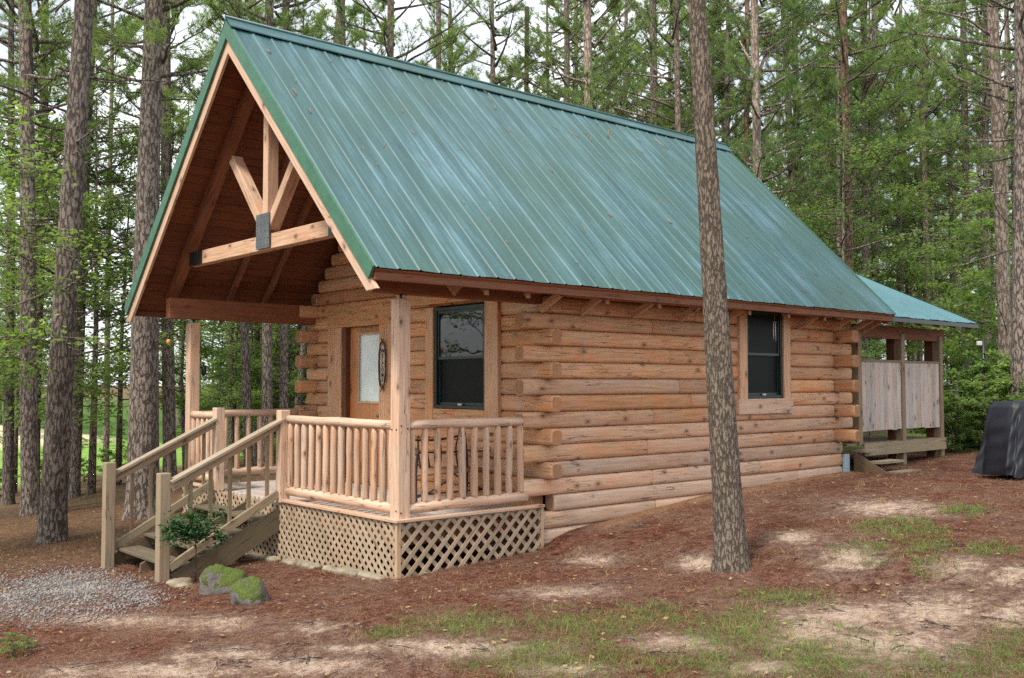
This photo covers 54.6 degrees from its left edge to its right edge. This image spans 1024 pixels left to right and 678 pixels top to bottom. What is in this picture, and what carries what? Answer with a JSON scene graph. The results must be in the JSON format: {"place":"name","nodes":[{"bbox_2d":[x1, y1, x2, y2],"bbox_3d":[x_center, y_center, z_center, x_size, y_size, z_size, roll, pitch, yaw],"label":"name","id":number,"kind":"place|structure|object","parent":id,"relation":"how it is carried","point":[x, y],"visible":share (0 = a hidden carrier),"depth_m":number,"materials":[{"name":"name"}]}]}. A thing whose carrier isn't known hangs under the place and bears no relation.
{"place":"outdoors","nodes":[
{"label":"outdoors","id":0,"kind":"place"},
{"bbox_2d":[0,561,197,633],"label":"gravel","id":1,"kind":"structure","parent":0,"point":[66,590],"depth_m":10.92,"materials":[{"name":"grey gravel"}]},
{"bbox_2d":[0,0,1013,385],"label":"sky","id":2,"kind":"structure","parent":0,"point":[411,15],"materials":[{"name":"white"}]},
{"bbox_2d":[0,386,1023,677],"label":"ground","id":3,"kind":"structure","parent":0,"point":[850,566],"depth_m":8.99,"materials":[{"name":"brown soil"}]},
{"bbox_2d":[0,632,35,660],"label":"seedling","id":4,"kind":"object","parent":3,"relation":"on","point":[13,649],"visible":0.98,"depth_m":8.16,"materials":[{"name":"green plant"}]},
{"bbox_2d":[0,236,104,493],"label":"leafy tree","id":5,"kind":"object","parent":3,"relation":"on","point":[17,393],"visible":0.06,"depth_m":29.89,"materials":[{"name":"green plant"}]},
{"bbox_2d":[0,0,133,505],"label":"pine tree","id":6,"kind":"object","parent":3,"relation":"on","point":[8,492],"visible":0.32,"depth_m":24.38,"materials":[{"name":"green plant"}]},
{"bbox_2d":[0,98,135,410],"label":"leafy tree","id":7,"kind":"object","parent":3,"relation":"on","point":[104,159],"visible":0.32,"depth_m":24.04,"materials":[{"name":"green plant"}]},
{"bbox_2d":[0,99,136,399],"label":"leafy tree","id":8,"kind":"object","parent":3,"relation":"on","point":[45,239],"visible":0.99,"depth_m":14.01,"materials":[{"name":"green plant"}]},
{"bbox_2d":[0,0,138,489],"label":"pine tree","id":9,"kind":"object","parent":3,"relation":"on","point":[41,149],"visible":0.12,"depth_m":26.82,"materials":[{"name":"green plant"}]},
{"bbox_2d":[0,0,141,516],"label":"pine tree","id":10,"kind":"object","parent":3,"relation":"on","point":[29,479],"visible":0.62,"depth_m":20.57,"materials":[{"name":"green plant"}]},
{"bbox_2d":[0,0,144,498],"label":"pine tree","id":11,"kind":"object","parent":3,"relation":"on","point":[75,464],"visible":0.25,"depth_m":24.89,"materials":[{"name":"green plant"}]},
{"bbox_2d":[0,64,190,494],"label":"leafy tree","id":12,"kind":"object","parent":3,"relation":"on","point":[91,483],"visible":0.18,"depth_m":24.94,"materials":[{"name":"green plant"}]},
{"bbox_2d":[0,0,204,543],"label":"pine tree","id":13,"kind":"object","parent":3,"relation":"on","point":[52,525],"visible":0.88,"depth_m":15.80,"materials":[{"name":"brown plant"}]},
{"bbox_2d":[2,145,204,485],"bbox_3d":[-11.048,-0.740,26.656,6.709,9.602,6.204,-1,-3,20],"label":"leafy tree","id":14,"kind":"object","parent":3,"relation":"on","point":[118,458],"visible":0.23,"depth_m":26.90,"materials":[{"name":"green plant"}]},
{"bbox_2d":[0,150,212,429],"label":"leafy tree","id":15,"kind":"object","parent":3,"relation":"on","point":[45,255],"visible":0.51,"depth_m":22.25,"materials":[{"name":"green plant"}]},
{"bbox_2d":[48,0,172,475],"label":"pine tree","id":16,"kind":"object","parent":3,"relation":"on","point":[106,436],"visible":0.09,"depth_m":33.87,"materials":[{"name":"green plant"}]},
{"bbox_2d":[17,0,222,520],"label":"pine tree","id":17,"kind":"object","parent":3,"relation":"on","point":[143,426],"visible":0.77,"depth_m":18.64,"materials":[{"name":"brown plant"}]},
{"bbox_2d":[88,0,224,477],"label":"pine tree","id":18,"kind":"object","parent":3,"relation":"on","point":[168,151],"visible":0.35,"depth_m":25.83,"materials":[{"name":"green plant"}]},
{"bbox_2d":[127,67,200,427],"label":"pine tree","id":19,"kind":"object","parent":3,"relation":"on","point":[178,420],"visible":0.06,"depth_m":59.99,"materials":[{"name":"green plant"}]},
{"bbox_2d":[104,230,260,471],"bbox_3d":[-9.487,0.341,28.556,4.786,7.375,6.483,1,-3,-19],"label":"leafy tree","id":20,"kind":"object","parent":3,"relation":"on","point":[182,378],"visible":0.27,"depth_m":28.94,"materials":[{"name":"green plant"}]},
{"bbox_2d":[154,503,231,581],"bbox_3d":[-3.594,2.325,11.184,0.844,0.950,0.802,2,-3,-41],"label":"leafy shrub","id":21,"kind":"object","parent":3,"relation":"on","point":[196,531],"visible":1,"depth_m":11.09,"materials":[{"name":"green plant"}]},
{"bbox_2d":[159,320,260,420],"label":"leafy tree","id":22,"kind":"object","parent":3,"relation":"on","point":[211,343],"visible":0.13,"depth_m":39.35,"materials":[{"name":"green plant"}]},
{"bbox_2d":[160,2,276,466],"bbox_3d":[-10.515,-5.113,35.979,5.911,19.766,6.781,0,-3,-6],"label":"pine tree","id":23,"kind":"object","parent":3,"relation":"on","point":[231,424],"visible":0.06,"depth_m":35.84,"materials":[{"name":"green plant"}]},
{"bbox_2d":[199,563,247,595],"bbox_3d":[-3.053,2.565,10.492,0.455,0.368,0.416,-2,-3,29],"label":"mossy rock","id":24,"kind":"object","parent":3,"relation":"on","point":[216,579],"visible":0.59,"depth_m":10.38,"materials":[{"name":"stone"}]},
{"bbox_2d":[175,354,277,438],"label":"leafy tree","id":25,"kind":"object","parent":3,"relation":"on","point":[237,400],"visible":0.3,"depth_m":35.92,"materials":[{"name":"green plant"}]},
{"bbox_2d":[178,321,296,417],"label":"leafy tree","id":26,"kind":"object","parent":3,"relation":"on","point":[224,338],"visible":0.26,"depth_m":36.79,"materials":[{"name":"green plant"}]},
{"bbox_2d":[174,321,305,431],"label":"leafy tree","id":27,"kind":"object","parent":3,"relation":"on","point":[251,333],"visible":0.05,"depth_m":38.88,"materials":[{"name":"green plant"}]},
{"bbox_2d":[171,0,323,466],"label":"pine tree","id":28,"kind":"object","parent":3,"relation":"on","point":[245,366],"visible":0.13,"depth_m":26.84,"materials":[{"name":"green plant"}]},
{"bbox_2d":[229,576,268,605],"bbox_3d":[-2.586,2.504,9.812,0.394,0.312,0.339,-2,-3,33],"label":"mossy rock","id":29,"kind":"object","parent":3,"relation":"on","point":[251,590],"visible":0.81,"depth_m":9.71,"materials":[{"name":"green stone"}]},
{"bbox_2d":[195,0,305,460],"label":"pine tree","id":30,"kind":"object","parent":3,"relation":"on","point":[257,339],"visible":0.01,"depth_m":38.88,"materials":[{"name":"green plant"}]},
{"bbox_2d":[200,323,306,422],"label":"leafy tree","id":31,"kind":"object","parent":3,"relation":"on","point":[273,380],"visible":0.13,"depth_m":37.82,"materials":[{"name":"green plant"}]},
{"bbox_2d":[203,322,312,420],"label":"leafy tree","id":32,"kind":"object","parent":3,"relation":"on","point":[273,363],"visible":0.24,"depth_m":35.52,"materials":[{"name":"green plant"}]},
{"bbox_2d":[168,0,352,475],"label":"pine tree","id":33,"kind":"object","parent":3,"relation":"on","point":[267,394],"visible":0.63,"depth_m":24.80,"materials":[{"name":"green plant"}]},
{"bbox_2d":[211,333,309,431],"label":"leafy tree","id":34,"kind":"object","parent":3,"relation":"on","point":[275,346],"visible":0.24,"depth_m":35.65,"materials":[{"name":"green plant"}]},
{"bbox_2d":[185,0,368,408],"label":"pine tree","id":35,"kind":"object","parent":3,"relation":"on","point":[284,356],"visible":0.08,"depth_m":27.86,"materials":[{"name":"green plant"}]},
{"bbox_2d":[275,11,336,408],"bbox_3d":[-7.763,-4.551,34.438,4.391,18.150,5.325,2,-3,-41],"label":"pine tree","id":36,"kind":"object","parent":3,"relation":"on","point":[303,351],"visible":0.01,"depth_m":34.83,"materials":[{"name":"green plant"}]},
{"bbox_2d":[299,0,379,51],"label":"pine tree","id":37,"kind":"object","parent":3,"relation":"on","point":[352,11],"visible":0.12,"depth_m":32.86,"materials":[{"name":"green plant"}]},
{"bbox_2d":[346,0,404,59],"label":"pine tree","id":38,"kind":"object","parent":3,"relation":"on","point":[367,13],"visible":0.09,"depth_m":37.04,"materials":[{"name":"green plant"}]},
{"bbox_2d":[309,0,489,78],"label":"pine tree","id":39,"kind":"object","parent":3,"relation":"on","point":[390,19],"visible":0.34,"depth_m":29.92,"materials":[{"name":"green plant"}]},
{"bbox_2d":[409,0,476,76],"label":"pine tree","id":40,"kind":"object","parent":3,"relation":"on","point":[456,57],"visible":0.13,"depth_m":35.95,"materials":[{"name":"green plant"}]},
{"bbox_2d":[418,0,537,86],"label":"pine tree","id":41,"kind":"object","parent":3,"relation":"on","point":[466,60],"visible":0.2,"depth_m":39.92,"materials":[{"name":"green plant"}]},
{"bbox_2d":[429,0,583,94],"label":"pine tree","id":42,"kind":"object","parent":3,"relation":"on","point":[493,29],"visible":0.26,"depth_m":39.20,"materials":[{"name":"green plant"}]},
{"bbox_2d":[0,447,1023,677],"bbox_3d":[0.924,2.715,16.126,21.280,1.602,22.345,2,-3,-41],"label":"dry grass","id":43,"kind":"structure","parent":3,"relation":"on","point":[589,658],"depth_m":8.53,"materials":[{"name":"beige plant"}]},
{"bbox_2d":[0,446,1023,677],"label":"fallen twigs","id":44,"kind":"object","parent":3,"relation":"on","point":[307,657],"depth_m":8.04,"materials":[{"name":"brown wood"}]},
{"bbox_2d":[499,6,572,98],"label":"pine tree","id":45,"kind":"object","parent":3,"relation":"on","point":[525,50],"visible":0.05,"depth_m":41.94,"materials":[{"name":"green plant"}]},
{"bbox_2d":[101,15,977,581],"bbox_3d":[1.222,-0.258,16.218,14.185,7.218,6.968,2,-3,-41],"label":"log cabin","id":46,"kind":"object","parent":3,"relation":"on","point":[511,277],"visible":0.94,"depth_m":13.09,"materials":[{"name":"brown wood"}]},
{"bbox_2d":[327,303,390,487],"bbox_3d":[-2.231,0.842,14.942,0.180,2.670,1.860,2,-3,-41],"label":"door","id":47,"kind":"structure","parent":46,"relation":"in","point":[354,389],"depth_m":15.06,"materials":[{"name":"brown wood"}]},
{"bbox_2d":[378,338,385,391],"bbox_3d":[-1.883,0.375,14.379,0.038,0.778,0.197,2,-3,-41],"label":"welcome sign","id":48,"kind":"object","parent":46,"relation":"attached to","point":[382,365],"visible":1,"depth_m":14.38,"materials":[{"name":"brown wood"}]},
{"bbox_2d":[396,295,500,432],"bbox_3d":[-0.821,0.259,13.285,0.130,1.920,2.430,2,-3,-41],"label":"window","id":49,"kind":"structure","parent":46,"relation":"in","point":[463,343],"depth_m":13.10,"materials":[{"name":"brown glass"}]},
{"bbox_2d":[415,435,490,501],"bbox_3d":[-0.883,1.626,12.311,1.217,0.864,0.603,2,-3,-41],"label":"rustic bench","id":50,"kind":"object","parent":46,"relation":"on","point":[430,469],"visible":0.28,"depth_m":12.36,"materials":[{"name":"brown wood"}]},
{"bbox_2d":[735,310,792,414],"bbox_3d":[3.759,0.302,14.863,1.380,1.630,0.140,2,-3,-41],"label":"window","id":51,"kind":"structure","parent":46,"relation":"in","point":[764,361],"depth_m":14.88,"materials":[{"name":"black"}]},
{"bbox_2d":[495,0,611,111],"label":"pine tree","id":52,"kind":"object","parent":3,"relation":"on","point":[521,57],"visible":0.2,"depth_m":42.21,"materials":[{"name":"green plant"}]},
{"bbox_2d":[502,0,635,105],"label":"pine tree","id":53,"kind":"object","parent":3,"relation":"on","point":[538,29],"visible":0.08,"depth_m":41.94,"materials":[{"name":"green plant"}]},
{"bbox_2d":[500,0,648,118],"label":"pine tree","id":54,"kind":"object","parent":3,"relation":"on","point":[566,57],"visible":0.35,"depth_m":37.92,"materials":[{"name":"green plant"}]},
{"bbox_2d":[528,0,642,110],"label":"pine tree","id":55,"kind":"object","parent":3,"relation":"on","point":[588,69],"visible":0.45,"depth_m":27.93,"materials":[{"name":"green plant"}]},
{"bbox_2d":[570,32,644,116],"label":"pine tree","id":56,"kind":"object","parent":3,"relation":"on","point":[609,87],"visible":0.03,"depth_m":41.26,"materials":[{"name":"green plant"}]},
{"bbox_2d":[535,0,689,126],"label":"pine tree","id":57,"kind":"object","parent":3,"relation":"on","point":[626,29],"visible":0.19,"depth_m":41.06,"materials":[{"name":"green plant"}]},
{"bbox_2d":[570,0,686,131],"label":"pine tree","id":58,"kind":"object","parent":3,"relation":"on","point":[631,21],"visible":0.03,"depth_m":46.12,"materials":[{"name":"green plant"}]},
{"bbox_2d":[568,0,725,133],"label":"pine tree","id":59,"kind":"object","parent":3,"relation":"on","point":[649,29],"visible":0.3,"depth_m":34.08,"materials":[{"name":"green plant"}]},
{"bbox_2d":[594,0,723,138],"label":"pine tree","id":60,"kind":"object","parent":3,"relation":"on","point":[644,63],"visible":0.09,"depth_m":43.97,"materials":[{"name":"green plant"}]},
{"bbox_2d":[574,0,772,154],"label":"pine tree","id":61,"kind":"object","parent":3,"relation":"on","point":[676,5],"visible":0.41,"depth_m":30.95,"materials":[{"name":"green plant"}]},
{"bbox_2d":[360,501,1023,677],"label":"grass","id":62,"kind":"structure","parent":3,"relation":"on","point":[742,630],"depth_m":7.30,"materials":[{"name":"green plant"}]},
{"bbox_2d":[633,0,752,158],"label":"pine tree","id":63,"kind":"object","parent":3,"relation":"on","point":[668,115],"visible":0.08,"depth_m":37.88,"materials":[{"name":"green plant"}]},
{"bbox_2d":[658,4,751,161],"bbox_3d":[6.639,-4.600,36.365,4.704,15.982,5.118,0,-3,-2],"label":"pine tree","id":64,"kind":"object","parent":3,"relation":"on","point":[684,69],"visible":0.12,"depth_m":36.58,"materials":[{"name":"green plant"}]},
{"bbox_2d":[637,1,775,155],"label":"pine tree","id":65,"kind":"object","parent":3,"relation":"on","point":[670,40],"visible":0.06,"depth_m":41.05,"materials":[{"name":"green plant"}]},
{"bbox_2d":[688,0,751,574],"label":"pine tree","id":66,"kind":"object","parent":3,"relation":"on","point":[730,549],"visible":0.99,"depth_m":9.52,"materials":[{"name":"brown plant"}]},
{"bbox_2d":[666,0,785,194],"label":"pine tree","id":67,"kind":"object","parent":3,"relation":"on","point":[733,1],"visible":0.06,"depth_m":44.96,"materials":[{"name":"green plant"}]},
{"bbox_2d":[664,0,795,186],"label":"pine tree","id":68,"kind":"object","parent":3,"relation":"on","point":[726,124],"visible":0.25,"depth_m":35.89,"materials":[{"name":"green plant"}]},
{"bbox_2d":[644,0,852,210],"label":"pine tree","id":69,"kind":"object","parent":3,"relation":"on","point":[747,120],"visible":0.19,"depth_m":34.92,"materials":[{"name":"green plant"}]},
{"bbox_2d":[731,11,829,200],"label":"pine tree","id":70,"kind":"object","parent":3,"relation":"on","point":[768,64],"visible":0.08,"depth_m":47.94,"materials":[{"name":"green plant"}]},
{"bbox_2d":[706,0,859,198],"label":"pine tree","id":71,"kind":"object","parent":3,"relation":"on","point":[758,156],"visible":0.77,"depth_m":24.90,"materials":[{"name":"green plant"}]},
{"bbox_2d":[723,0,885,249],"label":"pine tree","id":72,"kind":"object","parent":3,"relation":"on","point":[791,174],"visible":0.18,"depth_m":35.54,"materials":[{"name":"green plant"}]},
{"bbox_2d":[737,1,874,242],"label":"pine tree","id":73,"kind":"object","parent":3,"relation":"on","point":[802,52],"visible":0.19,"depth_m":35.87,"materials":[{"name":"green plant"}]},
{"bbox_2d":[775,193,905,280],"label":"leafy tree","id":74,"kind":"object","parent":3,"relation":"on","point":[810,218],"visible":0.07,"depth_m":31.32,"materials":[{"name":"green plant"}]},
{"bbox_2d":[788,0,915,343],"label":"pine tree","id":75,"kind":"object","parent":3,"relation":"on","point":[824,73],"visible":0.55,"depth_m":32.88,"materials":[{"name":"green plant"}]},
{"bbox_2d":[759,0,969,322],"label":"pine tree","id":76,"kind":"object","parent":3,"relation":"on","point":[844,53],"visible":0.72,"depth_m":27.91,"materials":[{"name":"green plant"}]},
{"bbox_2d":[747,93,988,404],"bbox_3d":[8.166,-1.810,26.293,5.949,9.207,6.433,0,-3,-7],"label":"leafy tree","id":77,"kind":"object","parent":3,"relation":"on","point":[862,164],"visible":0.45,"depth_m":26.10,"materials":[{"name":"green plant"}]},
{"bbox_2d":[800,0,946,255],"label":"pine tree","id":78,"kind":"object","parent":3,"relation":"on","point":[901,132],"visible":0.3,"depth_m":37.94,"materials":[{"name":"green plant"}]},
{"bbox_2d":[763,0,986,359],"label":"pine tree","id":79,"kind":"object","parent":3,"relation":"on","point":[874,42],"visible":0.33,"depth_m":36.87,"materials":[{"name":"green plant"}]},
{"bbox_2d":[788,0,967,359],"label":"pine tree","id":80,"kind":"object","parent":3,"relation":"on","point":[865,86],"visible":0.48,"depth_m":33.53,"materials":[{"name":"green plant"}]},
{"bbox_2d":[815,0,974,289],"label":"pine tree","id":81,"kind":"object","parent":3,"relation":"on","point":[899,6],"visible":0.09,"depth_m":44.48,"materials":[{"name":"green plant"}]},
{"bbox_2d":[853,14,942,288],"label":"pine tree","id":82,"kind":"object","parent":3,"relation":"on","point":[913,72],"visible":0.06,"depth_m":45.91,"materials":[{"name":"green plant"}]},
{"bbox_2d":[841,37,955,326],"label":"pine tree","id":83,"kind":"object","parent":3,"relation":"on","point":[899,226],"visible":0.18,"depth_m":41.48,"materials":[{"name":"green plant"}]},
{"bbox_2d":[870,109,945,360],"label":"pine tree","id":84,"kind":"object","parent":3,"relation":"on","point":[919,355],"visible":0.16,"depth_m":44.08,"materials":[{"name":"green plant"}]},
{"bbox_2d":[853,0,990,327],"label":"pine tree","id":85,"kind":"object","parent":3,"relation":"on","point":[940,153],"visible":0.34,"depth_m":39.37,"materials":[{"name":"green plant"}]},
{"bbox_2d":[878,41,970,359],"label":"pine tree","id":86,"kind":"object","parent":3,"relation":"on","point":[907,288],"visible":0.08,"depth_m":46.86,"materials":[{"name":"green plant"}]},
{"bbox_2d":[880,3,981,360],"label":"pine tree","id":87,"kind":"object","parent":3,"relation":"on","point":[944,88],"visible":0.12,"depth_m":43.86,"materials":[{"name":"green plant"}]},
{"bbox_2d":[854,170,1011,360],"bbox_3d":[15.018,-1.457,34.696,5.618,8.659,7.611,0,-3,-4],"label":"leafy tree","id":88,"kind":"object","parent":3,"relation":"on","point":[922,272],"visible":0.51,"depth_m":35.17,"materials":[{"name":"green plant"}]},
{"bbox_2d":[855,0,1023,400],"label":"pine tree","id":89,"kind":"object","parent":3,"relation":"on","point":[1017,316],"visible":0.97,"depth_m":20.00,"materials":[{"name":"green plant"}]},
{"bbox_2d":[903,82,992,385],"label":"pine tree","id":90,"kind":"object","parent":3,"relation":"on","point":[937,111],"visible":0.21,"depth_m":43.99,"materials":[{"name":"green plant"}]},
{"bbox_2d":[919,398,985,451],"bbox_3d":[8.746,1.754,19.765,1.290,1.166,1.596,1,-3,-24],"label":"bush","id":91,"kind":"object","parent":3,"relation":"on","point":[959,436],"visible":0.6,"depth_m":19.72,"materials":[{"name":"green plant"}]},
{"bbox_2d":[910,266,997,381],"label":"leafy tree","id":92,"kind":"object","parent":3,"relation":"on","point":[970,274],"visible":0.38,"depth_m":32.74,"materials":[{"name":"green plant"}]},
{"bbox_2d":[897,0,1013,395],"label":"pine tree","id":93,"kind":"object","parent":3,"relation":"on","point":[1003,293],"visible":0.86,"depth_m":23.84,"materials":[{"name":"brown plant"}]},
{"bbox_2d":[900,187,1012,354],"bbox_3d":[14.523,-1.006,28.972,5.702,7.307,6.387,-2,-3,39],"label":"leafy tree","id":94,"kind":"object","parent":3,"relation":"on","point":[986,224],"visible":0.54,"depth_m":29.26,"materials":[{"name":"green plant"}]},
{"bbox_2d":[901,1,1012,369],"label":"pine tree","id":95,"kind":"object","parent":3,"relation":"on","point":[963,113],"visible":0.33,"depth_m":39.98,"materials":[{"name":"green plant"}]},
{"bbox_2d":[907,1,1013,364],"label":"pine tree","id":96,"kind":"object","parent":3,"relation":"on","point":[985,134],"visible":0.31,"depth_m":37.94,"materials":[{"name":"green plant"}]},
{"bbox_2d":[909,1,1013,359],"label":"pine tree","id":97,"kind":"object","parent":3,"relation":"on","point":[977,168],"visible":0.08,"depth_m":47.52,"materials":[{"name":"green plant"}]},
{"bbox_2d":[929,0,1013,264],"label":"pine tree","id":98,"kind":"object","parent":3,"relation":"on","point":[1006,104],"visible":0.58,"depth_m":36.31,"materials":[{"name":"green plant"}]},
{"bbox_2d":[943,350,1010,419],"bbox_3d":[10.356,1.288,21.070,1.802,2.138,2.112,1,-3,-13],"label":"bush","id":99,"kind":"object","parent":3,"relation":"on","point":[985,365],"visible":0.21,"depth_m":21.11,"materials":[{"name":"green plant"}]},
{"bbox_2d":[944,368,1013,447],"bbox_3d":[9.543,1.447,20.233,1.474,1.749,1.728,2,-3,-36],"label":"bush","id":100,"kind":"object","parent":3,"relation":"on","point":[983,378],"visible":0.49,"depth_m":20.12,"materials":[{"name":"green plant"}]},
{"bbox_2d":[943,379,1016,447],"bbox_3d":[9.350,1.546,20.316,2.265,1.654,1.831,2,-3,-38],"label":"bush","id":101,"kind":"object","parent":3,"relation":"on","point":[963,392],"visible":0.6,"depth_m":20.06,"materials":[{"name":"green plant"}]},
{"bbox_2d":[951,0,1013,234],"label":"pine tree","id":102,"kind":"object","parent":3,"relation":"on","point":[1011,175],"visible":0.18,"depth_m":39.77,"materials":[{"name":"green plant"}]},
{"bbox_2d":[963,349,1010,413],"bbox_3d":[10.702,1.267,20.762,1.802,2.138,2.112,0,-3,-11],"label":"bush","id":103,"kind":"object","parent":3,"relation":"on","point":[1006,364],"visible":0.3,"depth_m":20.86,"materials":[{"name":"green plant"}]},
{"bbox_2d":[965,371,1023,443],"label":"bush","id":104,"kind":"object","parent":3,"relation":"on","point":[1001,376],"visible":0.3,"depth_m":19.98,"materials":[{"name":"green plant"}]},
{"bbox_2d":[972,400,1023,477],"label":"covered grill","id":105,"kind":"object","parent":3,"relation":"on","point":[1001,452],"visible":1,"depth_m":13.78,"materials":[{"name":"fabric"}]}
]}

